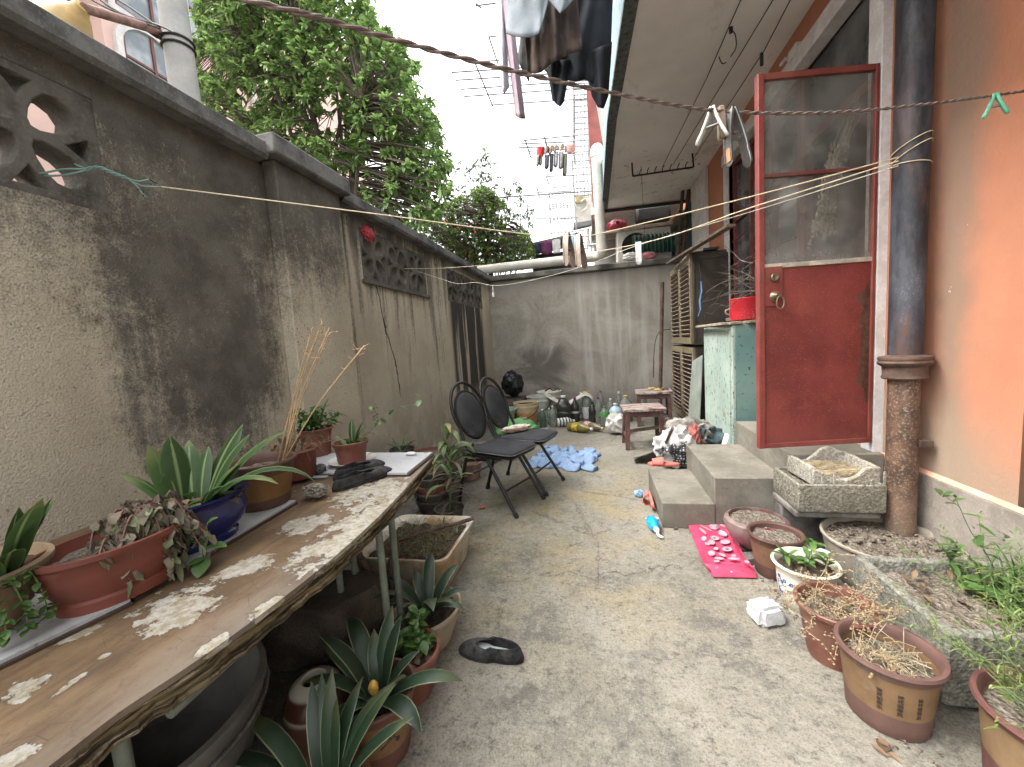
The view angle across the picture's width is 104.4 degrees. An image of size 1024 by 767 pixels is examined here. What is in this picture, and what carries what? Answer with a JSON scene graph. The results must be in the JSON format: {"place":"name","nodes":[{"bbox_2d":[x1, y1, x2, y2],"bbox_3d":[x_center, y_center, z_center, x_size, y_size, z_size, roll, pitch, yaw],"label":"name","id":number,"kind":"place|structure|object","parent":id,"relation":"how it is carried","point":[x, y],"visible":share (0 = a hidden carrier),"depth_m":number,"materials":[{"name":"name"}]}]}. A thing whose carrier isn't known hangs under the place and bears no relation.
{"place":"outdoors","nodes":[
{"label":"outdoors","id":0,"kind":"place"},
{"bbox_2d":[13,0,366,186],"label":"apartment building","id":1,"kind":"structure","parent":0,"point":[142,49],"depth_m":9.11,"materials":[{"name":"pink concrete"}]},
{"bbox_2d":[113,24,167,82],"bbox_3d":[-8.499,-7.315,9.488,0.120,2.030,1.620,-3,6,12],"label":"window","id":2,"kind":"structure","parent":1,"relation":"in","point":[138,46],"depth_m":9.20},
{"bbox_2d":[105,0,192,39],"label":"window","id":3,"kind":"structure","parent":1,"relation":"in","point":[148,8],"depth_m":9.22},
{"bbox_2d":[261,570,383,672],"bbox_3d":[-0.744,0.951,1.573,0.546,0.300,0.346,-4,6,-5],"label":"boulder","id":4,"kind":"object","parent":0,"point":[294,642],"visible":0.52,"depth_m":1.43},
{"bbox_2d":[356,551,395,608],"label":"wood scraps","id":5,"kind":"object","parent":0,"point":[362,563],"visible":0.15,"depth_m":1.75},
{"bbox_2d":[336,0,593,274],"label":"sky","id":6,"kind":"structure","parent":0,"point":[462,28],"materials":[{"name":"white"}]},
{"bbox_2d":[588,81,604,140],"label":"building","id":7,"kind":"structure","parent":0,"point":[600,111],"depth_m":9.61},
{"bbox_2d":[573,82,589,165],"bbox_3d":[1.672,-6.217,9.575,0.448,1.571,0.716,-3,6,12],"label":"window cage","id":8,"kind":"object","parent":7,"relation":"attached to","point":[580,123],"depth_m":9.25,"materials":[{"name":"metal"}]},
{"bbox_2d":[251,406,981,766],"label":"ground","id":9,"kind":"structure","parent":0,"point":[617,618],"depth_m":1.48,"materials":[{"name":"concrete"}]},
{"bbox_2d":[30,0,200,102],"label":"street lamp","id":10,"kind":"object","parent":9,"relation":"on","point":[179,50],"visible":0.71,"depth_m":3.63,"materials":[{"name":"concrete"}]},
{"bbox_2d":[98,641,269,766],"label":"basin","id":11,"kind":"object","parent":9,"relation":"on","point":[212,724],"visible":0.42,"depth_m":1.14,"materials":[{"name":"concrete"}]},
{"bbox_2d":[0,455,434,766],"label":"table","id":12,"kind":"object","parent":9,"relation":"on","point":[95,695],"visible":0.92,"depth_m":0.82,"materials":[{"name":"brown wood"}]},
{"bbox_2d":[0,593,133,669],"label":"board","id":13,"kind":"object","parent":12,"relation":"on","point":[44,635],"visible":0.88,"depth_m":0.82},
{"bbox_2d":[0,498,59,647],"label":"clay bowl","id":14,"kind":"object","parent":13,"relation":"on","point":[18,589],"visible":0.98,"depth_m":0.81,"materials":[{"name":"ceramic"}]},
{"bbox_2d":[186,517,226,577],"bbox_3d":[-0.815,0.428,1.049,0.075,0.122,0.085,-2,6,21],"label":"seedling","id":15,"kind":"object","parent":12,"relation":"on","point":[200,566],"visible":1,"depth_m":1.04,"materials":[{"name":"green plant"}]},
{"bbox_2d":[130,500,297,600],"bbox_3d":[-1.078,0.484,1.258,0.521,0.013,0.563,-3,6,12],"label":"board","id":16,"kind":"object","parent":12,"relation":"on","point":[249,522],"visible":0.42,"depth_m":1.29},
{"bbox_2d":[22,490,216,618],"bbox_3d":[-0.940,0.400,0.973,0.206,0.224,0.333,-1,6,24],"label":"oval pot","id":17,"kind":"object","parent":16,"relation":"on","point":[128,549],"visible":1,"depth_m":0.92,"materials":[{"name":"ceramic"}]},
{"bbox_2d":[116,424,314,554],"bbox_3d":[-0.878,0.304,1.220,0.492,0.323,0.286,-6,6,-24],"label":"oval pot","id":18,"kind":"object","parent":16,"relation":"on","point":[205,488],"visible":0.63,"depth_m":1.19,"materials":[{"name":"ceramic"}]},
{"bbox_2d":[228,316,368,512],"bbox_3d":[-0.780,0.093,1.466,0.567,0.679,0.244,-5,6,-10],"label":"flower pot","id":19,"kind":"object","parent":16,"relation":"on","point":[262,495],"visible":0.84,"depth_m":1.44,"materials":[{"name":"ceramic"}]},
{"bbox_2d":[311,476,328,477],"bbox_3d":[-1.056,0.428,1.771,0.473,0.006,0.091,-3,6,12],"label":"board","id":20,"kind":"object","parent":12,"relation":"on","point":[319,476],"visible":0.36,"depth_m":1.76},
{"bbox_2d":[264,422,346,481],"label":"flower pot","id":21,"kind":"object","parent":20,"relation":"on","point":[305,459],"visible":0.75,"depth_m":1.74,"materials":[{"name":"red ceramic"}]},
{"bbox_2d":[332,466,391,492],"bbox_3d":[-0.632,0.391,1.685,0.086,0.047,0.272,1,10,40],"label":"cloth shoe","id":22,"kind":"object","parent":12,"relation":"on","point":[353,479],"visible":0.98,"depth_m":1.65,"materials":[{"name":"black fabric"}]},
{"bbox_2d":[314,452,433,475],"bbox_3d":[-0.806,0.394,1.958,0.805,0.016,0.323,-3,6,12],"label":"board","id":23,"kind":"object","parent":12,"relation":"on","point":[401,463],"visible":0.43,"depth_m":1.91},
{"bbox_2d":[287,398,345,456],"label":"flower pot","id":24,"kind":"object","parent":23,"relation":"on","point":[315,428],"visible":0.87,"depth_m":2.09,"materials":[{"name":"red ceramic"}]},
{"bbox_2d":[327,452,375,466],"bbox_3d":[-0.774,0.374,1.926,0.220,0.022,0.220,-3,6,12],"label":"saucer","id":25,"kind":"object","parent":23,"relation":"on","point":[334,461],"visible":0.34,"depth_m":1.93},
{"bbox_2d":[331,394,421,464],"bbox_3d":[-0.651,0.217,1.929,0.428,0.303,0.166,-6,6,-17],"label":"flower pot","id":26,"kind":"object","parent":25,"relation":"on","point":[352,448],"visible":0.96,"depth_m":1.87,"materials":[{"name":"red ceramic"}]},
{"bbox_2d":[333,459,384,480],"bbox_3d":[-0.679,0.375,1.776,0.086,0.047,0.263,7,11,32],"label":"cloth shoe","id":27,"kind":"object","parent":23,"relation":"on","point":[350,467],"visible":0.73,"depth_m":1.75,"materials":[{"name":"black fabric"}]},
{"bbox_2d":[0,0,495,546],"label":"garden wall","id":28,"kind":"structure","parent":9,"relation":"on","point":[134,322],"depth_m":1.74,"materials":[{"name":"concrete"}]},
{"bbox_2d":[39,163,160,196],"bbox_3d":[-1.541,-0.765,1.427,0.386,0.154,0.184,-5,6,-7],"label":"wire","id":29,"kind":"object","parent":28,"relation":"attached to","point":[88,168],"visible":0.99,"depth_m":1.39,"materials":[{"name":"teal metal"}]},
{"bbox_2d":[161,157,898,236],"bbox_3d":[0.167,-0.772,1.744,3.071,0.238,0.190,-4,6,-4],"label":"washing line","id":30,"kind":"object","parent":29,"relation":"attached to","point":[517,232],"visible":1,"depth_m":1.75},
{"bbox_2d":[563,232,575,267],"bbox_3d":[0.259,-0.615,1.827,0.030,0.156,0.074,-5,4,37],"label":"clothes peg","id":31,"kind":"object","parent":30,"relation":"attached to","point":[568,250],"visible":0.99,"depth_m":1.82,"materials":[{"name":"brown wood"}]},
{"bbox_2d":[574,233,587,268],"bbox_3d":[0.311,-0.606,1.817,0.030,0.156,0.074,-6,3,35],"label":"clothes peg","id":32,"kind":"object","parent":30,"relation":"attached to","point":[580,256],"visible":1,"depth_m":1.81,"materials":[{"name":"beige wood"}]},
{"bbox_2d":[404,160,897,268],"bbox_3d":[0.436,-1.044,2.988,3.531,0.269,0.444,1,7,40],"label":"washing line","id":33,"kind":"object","parent":28,"relation":"attached to","point":[691,228],"visible":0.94,"depth_m":2.17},
{"bbox_2d":[282,665,343,759],"bbox_3d":[-0.607,1.018,1.241,0.190,0.216,0.190,-3,6,12],"label":"jar","id":34,"kind":"object","parent":9,"relation":"on","point":[294,712],"visible":0.42,"depth_m":1.17,"materials":[{"name":"beige ceramic"}]},
{"bbox_2d":[189,0,456,233],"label":"tree","id":35,"kind":"object","parent":9,"relation":"on","point":[388,117],"visible":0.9,"depth_m":5.17,"materials":[{"name":"green plant"}]},
{"bbox_2d":[235,668,413,766],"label":"plant","id":36,"kind":"object","parent":9,"relation":"on","point":[331,742],"visible":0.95,"depth_m":1.01,"materials":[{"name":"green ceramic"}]},
{"bbox_2d":[303,605,462,766],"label":"flower pot","id":37,"kind":"object","parent":9,"relation":"on","point":[374,663],"visible":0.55,"depth_m":1.19,"materials":[{"name":"orange ceramic"}]},
{"bbox_2d":[362,513,473,591],"bbox_3d":[-0.490,0.905,2.165,0.511,0.241,0.516,-3,6,12],"label":"basin planter","id":38,"kind":"object","parent":9,"relation":"on","point":[443,539],"visible":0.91,"depth_m":2.13,"materials":[{"name":"ceramic"}]},
{"bbox_2d":[394,604,441,705],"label":"flower pot","id":39,"kind":"object","parent":9,"relation":"on","point":[416,634],"visible":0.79,"depth_m":1.40,"materials":[{"name":"red ceramic"}]},
{"bbox_2d":[374,553,467,650],"bbox_3d":[-0.346,0.928,1.652,0.381,0.278,0.390,0,7,32],"label":"flower pot","id":40,"kind":"object","parent":9,"relation":"on","point":[440,601],"visible":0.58,"depth_m":1.65,"materials":[{"name":"beige ceramic"}]},
{"bbox_2d":[415,470,451,514],"bbox_3d":[-0.591,0.793,2.963,0.276,0.319,0.285,-3,6,12],"label":"pot stack","id":41,"kind":"object","parent":9,"relation":"on","point":[429,504],"visible":0.69,"depth_m":2.86,"materials":[{"name":"ceramic"}]},
{"bbox_2d":[432,451,463,500],"bbox_3d":[-0.507,0.747,3.132,0.260,0.367,0.262,-3,6,12],"label":"pot stack","id":42,"kind":"object","parent":9,"relation":"on","point":[440,457],"visible":0.14,"depth_m":3.05,"materials":[{"name":"plastic"}]},
{"bbox_2d":[426,423,475,515],"bbox_3d":[-0.385,0.607,2.561,0.324,0.740,0.352,-4,6,-2],"label":"potted plant","id":43,"kind":"object","parent":9,"relation":"on","point":[450,507],"visible":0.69,"depth_m":2.57,"materials":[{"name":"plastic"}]},
{"bbox_2d":[421,182,535,275],"bbox_3d":[-0.929,-2.196,9.175,3.285,5.084,2.190,-3,6,12],"label":"pomegranate tree","id":44,"kind":"object","parent":9,"relation":"on","point":[450,237],"visible":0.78,"depth_m":8.31,"materials":[{"name":"green plant"}]},
{"bbox_2d":[458,636,523,664],"bbox_3d":[-0.085,1.031,1.546,0.271,0.059,0.093,-2,6,18],"label":"cloth shoe","id":45,"kind":"object","parent":9,"relation":"on","point":[497,650],"visible":1,"depth_m":1.52,"materials":[{"name":"black fabric"}]},
{"bbox_2d":[450,145,535,275],"bbox_3d":[-0.326,-2.562,9.128,1.968,5.734,1.115,-3,6,12],"label":"sapling","id":46,"kind":"object","parent":9,"relation":"on","point":[507,193],"visible":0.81,"depth_m":8.84,"materials":[{"name":"green plant"}]},
{"bbox_2d":[449,381,545,518],"bbox_3d":[-0.136,0.450,3.030,0.628,0.940,0.405,0,7,35],"label":"folding chair","id":47,"kind":"object","parent":9,"relation":"on","point":[469,413],"visible":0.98,"depth_m":3.03,"materials":[{"name":"grey fabric"}]},
{"bbox_2d":[505,395,526,418],"bbox_3d":[0.030,0.395,6.414,0.400,0.345,0.360,-3,6,12],"label":"crate","id":48,"kind":"object","parent":9,"relation":"on","point":[510,400],"visible":0.12,"depth_m":6.24,"materials":[{"name":"plastic"}]},
{"bbox_2d":[501,369,523,396],"bbox_3d":[0.007,-0.002,6.370,0.363,0.445,0.313,-3,6,12],"label":"bag","id":49,"kind":"object","parent":48,"relation":"on","point":[512,383],"visible":1,"depth_m":6.27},
{"bbox_2d":[479,377,565,496],"bbox_3d":[0.067,0.403,3.365,0.628,0.940,0.405,-1,6,28],"label":"folding chair","id":50,"kind":"object","parent":9,"relation":"on","point":[497,406],"visible":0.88,"depth_m":3.36,"materials":[{"name":"black paint"}]},
{"bbox_2d":[513,400,538,423],"bbox_3d":[0.212,0.440,5.920,0.395,0.330,0.396,-3,6,12],"label":"bucket","id":51,"kind":"object","parent":9,"relation":"on","point":[526,409],"visible":0.8,"depth_m":5.79,"materials":[{"name":"beige plastic"}]},
{"bbox_2d":[522,232,577,271],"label":"shed","id":52,"kind":"structure","parent":9,"relation":"on","point":[539,255],"depth_m":9.90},
{"bbox_2d":[548,191,576,236],"bbox_3d":[1.149,-3.793,8.935,0.584,0.934,0.311,-3,6,12],"label":"window cage","id":53,"kind":"object","parent":52,"relation":"on","point":[564,218],"depth_m":8.79,"materials":[{"name":"metal"}]},
{"bbox_2d":[573,220,590,230],"bbox_3d":[1.636,-3.626,9.063,0.492,0.391,0.700,-3,6,12],"label":"awning","id":54,"kind":"object","parent":53,"relation":"on","point":[582,225],"visible":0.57,"depth_m":8.89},
{"bbox_2d":[575,195,592,222],"bbox_3d":[1.722,-4.097,9.418,0.431,0.619,0.470,-3,6,12],"label":"air conditioner","id":55,"kind":"object","parent":54,"relation":"on","point":[584,205],"visible":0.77,"depth_m":9.25,"materials":[{"name":"white plastic"}]},
{"bbox_2d":[526,445,600,471],"bbox_3d":[0.558,0.738,4.030,0.729,0.064,0.757,-1,6,23],"label":"cloth","id":56,"kind":"object","parent":9,"relation":"on","point":[570,458],"visible":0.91,"depth_m":3.94,"materials":[{"name":"blue fabric"}]},
{"bbox_2d":[488,256,684,408],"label":"garden wall","id":57,"kind":"structure","parent":9,"relation":"on","point":[594,330],"depth_m":6.73,"materials":[{"name":"concrete"}]},
{"bbox_2d":[477,143,606,273],"bbox_3d":[0.396,-2.793,6.487,2.219,1.758,0.569,-3,6,12],"label":"drain pipe","id":58,"kind":"object","parent":57,"relation":"on","point":[596,152],"visible":0.87,"depth_m":6.17,"materials":[{"name":"white plastic"}]},
{"bbox_2d":[615,226,670,262],"bbox_3d":[2.229,-2.316,6.787,0.860,0.560,0.333,-3,6,10],"label":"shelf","id":59,"kind":"object","parent":57,"relation":"on","point":[622,239],"visible":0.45,"depth_m":6.66,"materials":[{"name":"white plastic"}]},
{"bbox_2d":[606,221,672,238],"bbox_3d":[2.121,-2.607,6.763,1.107,0.078,0.350,-3,6,12],"label":"shelf board","id":60,"kind":"object","parent":59,"relation":"on","point":[612,234],"visible":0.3,"depth_m":6.59,"materials":[{"name":"brown wood"}]},
{"bbox_2d":[635,205,670,224],"bbox_3d":[2.372,-2.849,6.703,0.560,0.260,0.200,-3,6,12],"label":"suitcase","id":61,"kind":"object","parent":60,"relation":"on","point":[654,213],"visible":0.78,"depth_m":6.62,"materials":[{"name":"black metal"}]},
{"bbox_2d":[632,231,676,252],"bbox_3d":[2.317,-2.278,6.451,0.692,0.326,0.044,-3,6,12],"label":"corrugated sheet","id":62,"kind":"object","parent":57,"relation":"on","point":[667,244],"visible":0.73,"depth_m":6.44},
{"bbox_2d":[620,403,666,450],"bbox_3d":[1.419,0.463,4.314,0.430,0.442,0.370,-3,6,9],"label":"stool","id":63,"kind":"object","parent":9,"relation":"on","point":[654,410],"visible":0.89,"depth_m":4.18,"materials":[{"name":"red wood"}]},
{"bbox_2d":[635,388,672,426],"bbox_3d":[1.905,0.318,5.342,0.460,0.462,0.380,-2,6,16],"label":"stool","id":64,"kind":"object","parent":9,"relation":"on","point":[665,394],"visible":0.81,"depth_m":5.18,"materials":[{"name":"red wood"}]},
{"bbox_2d":[658,282,663,404],"bbox_3d":[2.332,-0.573,6.205,0.060,2.008,0.338,1,7,39],"label":"pole","id":65,"kind":"object","parent":9,"relation":"on","point":[661,335],"visible":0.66,"depth_m":6.18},
{"bbox_2d":[671,344,704,419],"bbox_3d":[2.463,-0.019,5.281,0.412,0.985,1.318,-3,6,12],"label":"louvred cupboard","id":66,"kind":"object","parent":9,"relation":"on","point":[684,356],"visible":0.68,"depth_m":5.24,"materials":[{"name":"brown wood"}]},
{"bbox_2d":[670,249,728,344],"bbox_3d":[2.379,-1.042,5.148,0.412,1.045,1.318,-3,6,13],"label":"louvred cupboard","id":67,"kind":"object","parent":66,"relation":"on","point":[685,282],"visible":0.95,"depth_m":4.54,"materials":[{"name":"brown wood"}]},
{"bbox_2d":[666,223,735,266],"bbox_3d":[2.124,-1.488,4.452,0.435,0.128,2.545,-3,6,12],"label":"timber","id":68,"kind":"object","parent":67,"relation":"on","point":[707,239],"visible":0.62,"depth_m":4.17,"materials":[{"name":"brown wood"}]},
{"bbox_2d":[652,416,723,468],"bbox_3d":[1.593,0.519,3.615,0.693,0.443,0.435,-6,6,-17],"label":"rag heap","id":69,"kind":"object","parent":9,"relation":"on","point":[688,430],"visible":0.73,"depth_m":3.47,"materials":[{"name":"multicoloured fabric"}]},
{"bbox_2d":[688,355,702,418],"bbox_3d":[2.056,0.147,4.468,0.078,0.950,0.500,-3,6,12],"label":"board","id":70,"kind":"object","parent":9,"relation":"on","point":[695,392],"visible":0.64,"depth_m":4.41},
{"bbox_2d":[688,524,756,577],"bbox_3d":[1.130,0.874,2.211,0.253,0.065,0.615,-3,6,12],"label":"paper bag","id":71,"kind":"object","parent":9,"relation":"on","point":[719,550],"visible":0.88,"depth_m":2.07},
{"bbox_2d":[704,323,755,443],"bbox_3d":[2.116,0.076,3.697,0.393,1.235,0.880,-3,6,12],"label":"locker","id":72,"kind":"object","parent":9,"relation":"on","point":[730,371],"visible":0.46,"depth_m":3.35,"materials":[{"name":"teal paint"}]},
{"bbox_2d":[695,320,755,327],"bbox_3d":[2.007,-0.547,3.638,0.405,0.026,0.983,-3,6,12],"label":"board stack","id":73,"kind":"object","parent":72,"relation":"on","point":[728,323],"visible":0.86,"depth_m":3.28,"materials":[{"name":"white wood"}]},
{"bbox_2d":[725,296,755,321],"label":"cooking pot","id":74,"kind":"object","parent":73,"relation":"on","point":[737,312],"visible":0.76,"depth_m":3.29,"materials":[{"name":"red ceramic"}]},
{"bbox_2d":[697,234,755,316],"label":"twigs","id":75,"kind":"object","parent":74,"relation":"in","point":[739,283],"visible":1,"depth_m":2.98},
{"bbox_2d":[723,507,790,549],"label":"bowl pot","id":76,"kind":"object","parent":9,"relation":"on","point":[737,520],"visible":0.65,"depth_m":2.14,"materials":[{"name":"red ceramic"}]},
{"bbox_2d":[648,421,883,527],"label":"steps","id":77,"kind":"structure","parent":9,"relation":"on","point":[712,484],"depth_m":2.46,"materials":[{"name":"concrete"}]},
{"bbox_2d":[746,597,785,627],"bbox_3d":[1.044,0.936,1.638,0.127,0.079,0.111,-5,6,-8],"label":"foam lump","id":78,"kind":"object","parent":9,"relation":"on","point":[763,612],"visible":0.98,"depth_m":1.61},
{"bbox_2d":[746,521,805,580],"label":"flared pot","id":79,"kind":"object","parent":9,"relation":"on","point":[764,543],"visible":0.76,"depth_m":1.92,"materials":[{"name":"brown ceramic"}]},
{"bbox_2d":[770,537,842,616],"bbox_3d":[1.227,0.807,1.663,0.245,0.304,0.244,-3,6,12],"label":"porcelain pot","id":80,"kind":"object","parent":9,"relation":"on","point":[788,561],"visible":0.69,"depth_m":1.65,"materials":[{"name":"ceramic"}]},
{"bbox_2d":[602,0,1023,571],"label":"house","id":81,"kind":"structure","parent":9,"relation":"on","point":[972,413],"depth_m":2.08,"materials":[{"name":"orange paint"}]},
{"bbox_2d":[234,0,1023,115],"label":"washing line","id":82,"kind":"object","parent":81,"relation":"attached to","point":[303,13],"visible":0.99,"depth_m":0.79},
{"bbox_2d":[695,105,728,146],"bbox_3d":[0.514,-0.666,1.020,0.079,0.089,0.019,1,-1,40],"label":"clothes peg","id":83,"kind":"object","parent":82,"relation":"attached to","point":[705,126],"visible":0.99,"depth_m":1.02,"materials":[{"name":"white plastic"}]},
{"bbox_2d":[723,105,752,168],"bbox_3d":[0.577,-0.634,1.027,0.067,0.156,0.028,-5,-3,-16],"label":"clothes peg","id":84,"kind":"object","parent":82,"relation":"attached to","point":[734,120],"visible":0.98,"depth_m":1.02,"materials":[{"name":"metal"}]},
{"bbox_2d":[586,84,679,264],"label":"balcony","id":85,"kind":"structure","parent":81,"relation":"attached to","point":[595,136],"depth_m":7.03,"materials":[{"name":"paint"}]},
{"bbox_2d":[451,64,586,106],"bbox_3d":[0.247,-4.998,6.626,2.374,0.036,1.230,-4,6,3],"label":"clothes rack","id":86,"kind":"object","parent":85,"relation":"attached to","point":[485,87],"visible":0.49,"depth_m":6.66,"materials":[{"name":"grey metal"}]},
{"bbox_2d":[571,153,591,195],"bbox_3d":[1.610,-4.660,9.098,0.431,0.943,0.614,-3,6,12],"label":"window cage","id":87,"kind":"object","parent":85,"relation":"attached to","point":[579,174],"depth_m":8.81,"materials":[{"name":"metal"}]},
{"bbox_2d":[671,202,691,256],"bbox_3d":[2.843,-1.808,6.635,0.058,1.900,1.430,-3,6,12],"label":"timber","id":88,"kind":"object","parent":81,"relation":"attached to","point":[674,227],"visible":0.15,"depth_m":6.15,"materials":[{"name":"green wood"}]},
{"bbox_2d":[732,79,800,297],"bbox_3d":[2.319,-1.487,3.660,0.060,1.660,1.473,-3,6,12],"label":"window frame","id":89,"kind":"structure","parent":81,"relation":"in","point":[782,133],"depth_m":3.39,"materials":[{"name":"glass"}]},
{"bbox_2d":[754,63,879,448],"bbox_3d":[1.611,-0.620,2.086,0.615,1.940,0.071,-4,6,2],"label":"door","id":90,"kind":"structure","parent":81,"relation":"attached to","point":[814,345],"depth_m":2.13,"materials":[{"name":"red paint"}]},
{"bbox_2d":[807,92,865,250],"bbox_3d":[1.745,-1.132,2.140,0.246,0.783,0.074,-3,6,12],"label":"dried plant bundle","id":91,"kind":"object","parent":90,"relation":"hanging from","point":[839,159],"visible":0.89,"depth_m":2.14,"materials":[{"name":"plant"}]},
{"bbox_2d":[876,0,936,536],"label":"waste pipe","id":92,"kind":"object","parent":81,"relation":"attached to","point":[905,362],"visible":0.94,"depth_m":1.76,"materials":[{"name":"metal"}]},
{"bbox_3d":[0.221,-3.083,2.749,1.350,0.026,0.520,-3,6,12],"label":"clothes rack","id":93,"kind":"object","parent":81,"relation":"attached to","visible":0},
{"bbox_2d":[495,0,508,93],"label":"cloth","id":94,"kind":"object","parent":93,"relation":"hanging from","point":[503,58],"visible":0.71,"depth_m":3.12,"materials":[{"name":"grey fabric"}]},
{"bbox_2d":[503,0,525,118],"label":"scarf","id":95,"kind":"object","parent":93,"relation":"hanging from","point":[512,51],"visible":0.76,"depth_m":3.08,"materials":[{"name":"fabric"}]},
{"bbox_2d":[506,0,572,37],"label":"shorts","id":96,"kind":"object","parent":93,"relation":"hanging from","point":[525,18],"visible":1,"depth_m":2.63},
{"bbox_2d":[525,0,582,73],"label":"shirt","id":97,"kind":"object","parent":93,"relation":"hanging from","point":[557,37],"visible":0.63,"depth_m":2.74,"materials":[{"name":"brown fabric"}]},
{"bbox_2d":[544,0,612,108],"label":"trousers","id":98,"kind":"object","parent":93,"relation":"hanging from","point":[590,62],"visible":0.83,"depth_m":2.82,"materials":[{"name":"black fabric"}]},
{"bbox_2d":[773,492,880,543],"bbox_3d":[1.640,0.753,2.100,0.370,0.270,0.270,-3,6,12],"label":"slab","id":99,"kind":"object","parent":9,"relation":"on","point":[807,524],"depth_m":2.15,"materials":[{"name":"stone"}]},
{"bbox_2d":[773,467,886,513],"bbox_3d":[1.631,0.547,2.068,0.374,0.143,0.290,-3,6,12],"label":"stone tray","id":100,"kind":"object","parent":99,"relation":"on","point":[797,493],"visible":0.66,"depth_m":1.94,"materials":[{"name":"stone"}]},
{"bbox_2d":[787,446,885,484],"bbox_3d":[1.669,0.423,2.064,0.317,0.135,0.256,-3,6,8],"label":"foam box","id":101,"kind":"object","parent":100,"relation":"on","point":[826,465],"visible":0.94,"depth_m":2.03,"materials":[{"name":"stone"}]},
{"bbox_2d":[767,550,903,672],"bbox_3d":[1.145,0.796,1.387,0.379,0.392,0.364,-3,6,12],"label":"faceted pot","id":102,"kind":"object","parent":9,"relation":"on","point":[825,606],"visible":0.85,"depth_m":1.41,"materials":[{"name":"red ceramic"}]},
{"bbox_2d":[739,544,943,766],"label":"litter","id":103,"kind":"object","parent":9,"relation":"on","point":[889,752],"visible":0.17,"depth_m":1.11,"materials":[{"name":"plant"}]},
{"bbox_2d":[833,577,951,742],"bbox_3d":[1.139,0.804,1.215,0.260,0.410,0.291,-3,6,12],"label":"lettered pot","id":104,"kind":"object","parent":9,"relation":"on","point":[895,678],"visible":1,"depth_m":1.17,"materials":[{"name":"ceramic"}]},
{"bbox_2d":[819,517,968,586],"bbox_3d":[1.732,0.807,1.835,0.494,0.203,0.494,-3,6,12],"label":"shallow tub","id":105,"kind":"object","parent":9,"relation":"on","point":[855,536],"visible":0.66,"depth_m":1.84,"materials":[{"name":"grey ceramic"}]},
{"bbox_2d":[853,511,1023,708],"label":"stone trough","id":106,"kind":"object","parent":9,"relation":"on","point":[934,584],"visible":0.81,"depth_m":1.35,"materials":[{"name":"stone"}]},
{"bbox_2d":[933,536,966,581],"bbox_3d":[1.645,0.669,1.493,0.117,0.157,0.094,-9,8,-42],"label":"weed","id":107,"kind":"object","parent":106,"relation":"on","point":[952,563],"visible":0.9,"depth_m":1.49,"materials":[{"name":"green plant"}]},
{"bbox_2d":[935,488,1011,602],"bbox_3d":[1.600,0.568,1.378,0.127,0.388,0.196,-9,8,-43],"label":"weed","id":108,"kind":"object","parent":106,"relation":"in","point":[978,540],"visible":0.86,"depth_m":1.37,"materials":[{"name":"green plant"}]},
{"bbox_2d":[867,542,1023,766],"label":"flared pot","id":109,"kind":"object","parent":9,"relation":"on","point":[997,691],"visible":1,"depth_m":1.02,"materials":[{"name":"ceramic"}]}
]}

